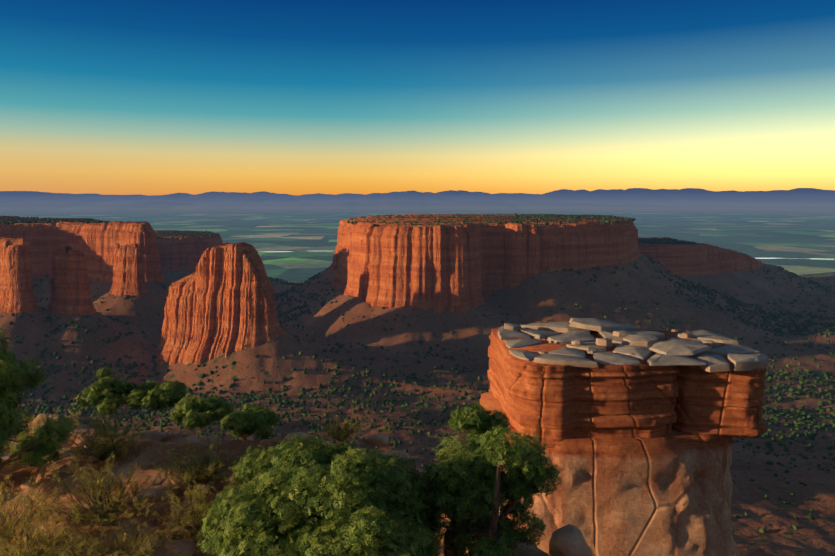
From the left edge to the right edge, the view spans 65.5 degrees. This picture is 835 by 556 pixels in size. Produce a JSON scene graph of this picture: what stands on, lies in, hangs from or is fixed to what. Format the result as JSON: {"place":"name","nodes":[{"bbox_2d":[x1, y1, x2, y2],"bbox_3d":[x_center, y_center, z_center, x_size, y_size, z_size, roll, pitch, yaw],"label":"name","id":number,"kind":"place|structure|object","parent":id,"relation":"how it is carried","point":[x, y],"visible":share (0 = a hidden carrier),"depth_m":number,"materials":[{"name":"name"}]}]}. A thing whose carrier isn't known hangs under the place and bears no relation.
{"place":"outdoors","nodes":[
{"label":"outdoors","id":0,"kind":"place"},
{"bbox_2d":[0,413,549,555],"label":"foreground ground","id":1,"kind":"structure","parent":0,"point":[523,549],"depth_m":13.56,"materials":[{"name":"brown soil"}]},
{"bbox_2d":[75,367,141,414],"bbox_3d":[-9.164,3.385,19.365,1.862,1.355,1.838,0,7,-1],"label":"green shrub","id":2,"kind":"object","parent":1,"relation":"on","point":[107,389],"visible":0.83,"depth_m":19.03,"materials":[{"name":"green plant"}]},
{"bbox_2d":[122,379,188,410],"bbox_3d":[-7.793,3.517,19.349,1.860,0.971,1.837,0,7,-1],"label":"green shrub","id":3,"kind":"object","parent":1,"relation":"on","point":[165,394],"depth_m":18.98,"materials":[{"name":"green plant"}]},
{"bbox_2d":[0,393,362,555],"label":"shrub","id":4,"kind":"object","parent":1,"relation":"on","point":[108,455],"visible":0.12,"depth_m":12.19,"materials":[{"name":"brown plant"}]},
{"bbox_2d":[169,394,233,429],"bbox_3d":[-5.957,3.721,17.807,1.731,0.910,1.789,0,7,-1],"label":"green shrub","id":5,"kind":"object","parent":1,"relation":"on","point":[191,411],"depth_m":17.69,"materials":[{"name":"green plant"}]},
{"bbox_2d":[220,402,280,439],"bbox_3d":[-4.250,3.698,16.597,1.503,0.840,1.508,0,7,-1],"label":"green shrub","id":6,"kind":"object","parent":1,"relation":"on","point":[253,420],"depth_m":16.22,"materials":[{"name":"green plant"}]},
{"bbox_2d":[0,429,517,555],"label":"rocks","id":7,"kind":"object","parent":1,"relation":"on","point":[42,470],"visible":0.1,"depth_m":12.97,"materials":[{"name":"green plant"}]},
{"bbox_2d":[19,431,592,555],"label":"boulders","id":8,"kind":"object","parent":1,"relation":"on","point":[568,540],"visible":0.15,"depth_m":11.14,"materials":[{"name":"brown stone"}]},
{"bbox_2d":[0,330,76,469],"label":"pinyon tree","id":9,"kind":"object","parent":8,"relation":"on","point":[13,377],"depth_m":13.45,"materials":[{"name":"green plant"}]},
{"bbox_2d":[229,440,299,484],"bbox_3d":[-2.929,3.856,13.160,1.803,1.115,1.724,0,7,-1],"label":"green shrub","id":10,"kind":"object","parent":8,"relation":"on","point":[250,464],"visible":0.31,"depth_m":12.75,"materials":[{"name":"green plant"}]},
{"bbox_2d":[197,432,442,555],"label":"tree","id":11,"kind":"object","parent":8,"relation":"on","point":[362,502],"depth_m":9.03,"materials":[{"name":"green plant"}]},
{"bbox_2d":[412,402,562,555],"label":"juniper tree","id":12,"kind":"object","parent":8,"relation":"on","point":[466,485],"depth_m":9.95,"materials":[{"name":"green plant"}]},
{"bbox_2d":[0,213,834,555],"bbox_3d":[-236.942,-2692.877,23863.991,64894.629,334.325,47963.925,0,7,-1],"label":"canyon terrain","id":13,"kind":"structure","parent":0,"point":[800,245],"depth_m":881.24,"materials":[{"name":"brown soil"}]},
{"bbox_2d":[0,237,39,312],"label":"rock pillar","id":14,"kind":"structure","parent":13,"relation":"on","point":[16,290],"depth_m":792.36,"materials":[{"name":"stone"}]},
{"bbox_2d":[47,246,95,315],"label":"rock pillar","id":15,"kind":"structure","parent":13,"relation":"on","point":[70,291],"depth_m":813.30,"materials":[{"name":"stone"}]},
{"bbox_2d":[0,216,165,282],"bbox_3d":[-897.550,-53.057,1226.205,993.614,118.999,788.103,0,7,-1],"label":"rock wall","id":16,"kind":"structure","parent":13,"relation":"on","point":[96,243],"depth_m":1055.37,"materials":[{"name":"orange stone"}]},
{"bbox_2d":[0,216,130,223],"bbox_3d":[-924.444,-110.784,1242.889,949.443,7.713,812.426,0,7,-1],"label":"juniper trees","id":17,"kind":"object","parent":16,"relation":"on","point":[53,220],"visible":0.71,"depth_m":1137.95,"materials":[{"name":"green plant"}]},
{"bbox_2d":[109,243,148,295],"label":"rock pillar","id":18,"kind":"structure","parent":13,"relation":"on","point":[128,272],"depth_m":910.70,"materials":[{"name":"stone"}]},
{"bbox_2d":[154,230,222,271],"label":"rock wall","id":19,"kind":"structure","parent":13,"relation":"on","point":[182,253],"depth_m":1496.01,"materials":[{"name":"brown stone"}]},
{"bbox_2d":[156,231,217,238],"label":"juniper trees","id":20,"kind":"object","parent":19,"relation":"on","point":[172,236],"visible":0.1,"depth_m":1581.51,"materials":[{"name":"green plant"}]},
{"bbox_2d":[154,242,284,365],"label":"monument rock","id":21,"kind":"object","parent":13,"relation":"on","point":[220,301],"visible":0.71,"depth_m":756.31,"materials":[{"name":"stone"}]},
{"bbox_2d":[329,244,338,270],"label":"rock spire","id":22,"kind":"structure","parent":13,"relation":"on","point":[333,265],"depth_m":1335.38,"materials":[{"name":"stone"}]},
{"bbox_2d":[0,256,834,537],"bbox_3d":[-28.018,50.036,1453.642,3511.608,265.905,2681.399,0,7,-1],"label":"desert shrubs","id":23,"kind":"object","parent":13,"relation":"on","point":[246,399],"visible":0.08,"depth_m":688.40,"materials":[{"name":"green plant"}]},
{"bbox_2d":[330,214,640,314],"bbox_3d":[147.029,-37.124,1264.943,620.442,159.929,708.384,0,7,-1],"label":"mesa","id":24,"kind":"structure","parent":13,"relation":"on","point":[456,268],"depth_m":990.60,"materials":[{"name":"stone"}]},
{"bbox_2d":[347,213,635,226],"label":"mesa top juniper trees","id":25,"kind":"object","parent":24,"relation":"on","point":[570,217],"visible":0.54,"depth_m":1185.04,"materials":[{"name":"green plant"}]},
{"bbox_2d":[480,389,738,555],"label":"rock pillar","id":26,"kind":"structure","parent":13,"relation":"on","point":[668,494],"depth_m":28.69,"materials":[{"name":"brown stone"}]},
{"bbox_2d":[487,327,679,448],"bbox_3d":[7.883,5.180,32.687,7.872,3.900,9.498,0,7,-1],"label":"rock ledge","id":27,"kind":"object","parent":26,"relation":"on","point":[548,403],"visible":0.79,"depth_m":28.41,"materials":[{"name":"orange stone"}]},
{"bbox_2d":[498,318,767,372],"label":"stone slabs","id":28,"kind":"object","parent":27,"relation":"on","point":[707,351],"visible":0.98,"depth_m":30.72,"materials":[{"name":"grey stone"}]},
{"bbox_2d":[642,330,766,437],"bbox_3d":[13.926,5.059,32.858,5.421,3.200,8.669,0,7,-1],"label":"rock ledge","id":29,"kind":"object","parent":26,"relation":"on","point":[728,403],"visible":0.42,"depth_m":29.03,"materials":[{"name":"orange stone"}]},
{"bbox_2d":[638,237,763,276],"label":"mesa","id":30,"kind":"structure","parent":13,"relation":"on","point":[683,260],"depth_m":1346.32,"materials":[{"name":"stone"}]},
{"bbox_2d":[638,237,765,264],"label":"mesa top juniper trees","id":31,"kind":"object","parent":30,"relation":"on","point":[661,241],"visible":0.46,"depth_m":1463.87,"materials":[{"name":"green plant"}]},
{"bbox_2d":[0,201,834,214],"bbox_3d":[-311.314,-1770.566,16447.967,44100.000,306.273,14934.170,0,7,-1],"label":"mountain foothills","id":32,"kind":"structure","parent":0,"point":[163,207],"depth_m":18202.04,"materials":[{"name":"blue stone"}]},
{"bbox_2d":[0,191,834,201],"bbox_3d":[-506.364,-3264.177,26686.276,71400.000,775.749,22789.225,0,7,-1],"label":"mountain range","id":33,"kind":"structure","parent":0,"point":[212,195],"depth_m":31066.60,"materials":[{"name":"blue stone"}]},
{"bbox_2d":[0,197,834,205],"bbox_3d":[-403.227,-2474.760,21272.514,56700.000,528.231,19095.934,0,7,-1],"label":"mountain range","id":34,"kind":"structure","parent":0,"point":[793,201],"depth_m":24104.26,"materials":[{"name":"blue stone"}]},
{"bbox_2d":[0,188,834,196],"bbox_3d":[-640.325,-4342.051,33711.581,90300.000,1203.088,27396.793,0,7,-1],"label":"mountain range","id":35,"kind":"structure","parent":0,"point":[791,192],"depth_m":38459.83,"materials":[{"name":"blue stone"}]},
{"bbox_2d":[0,0,834,195],"label":"sky","id":36,"kind":"structure","parent":0,"point":[103,97],"materials":[{"name":"blue"}]},
{"bbox_2d":[266,251,827,259],"bbox_3d":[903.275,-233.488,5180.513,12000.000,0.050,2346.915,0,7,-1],"label":"river water","id":37,"kind":"structure","parent":0,"point":[755,258],"depth_m":4340.61,"materials":[{"name":"grey liquid"}]}
]}

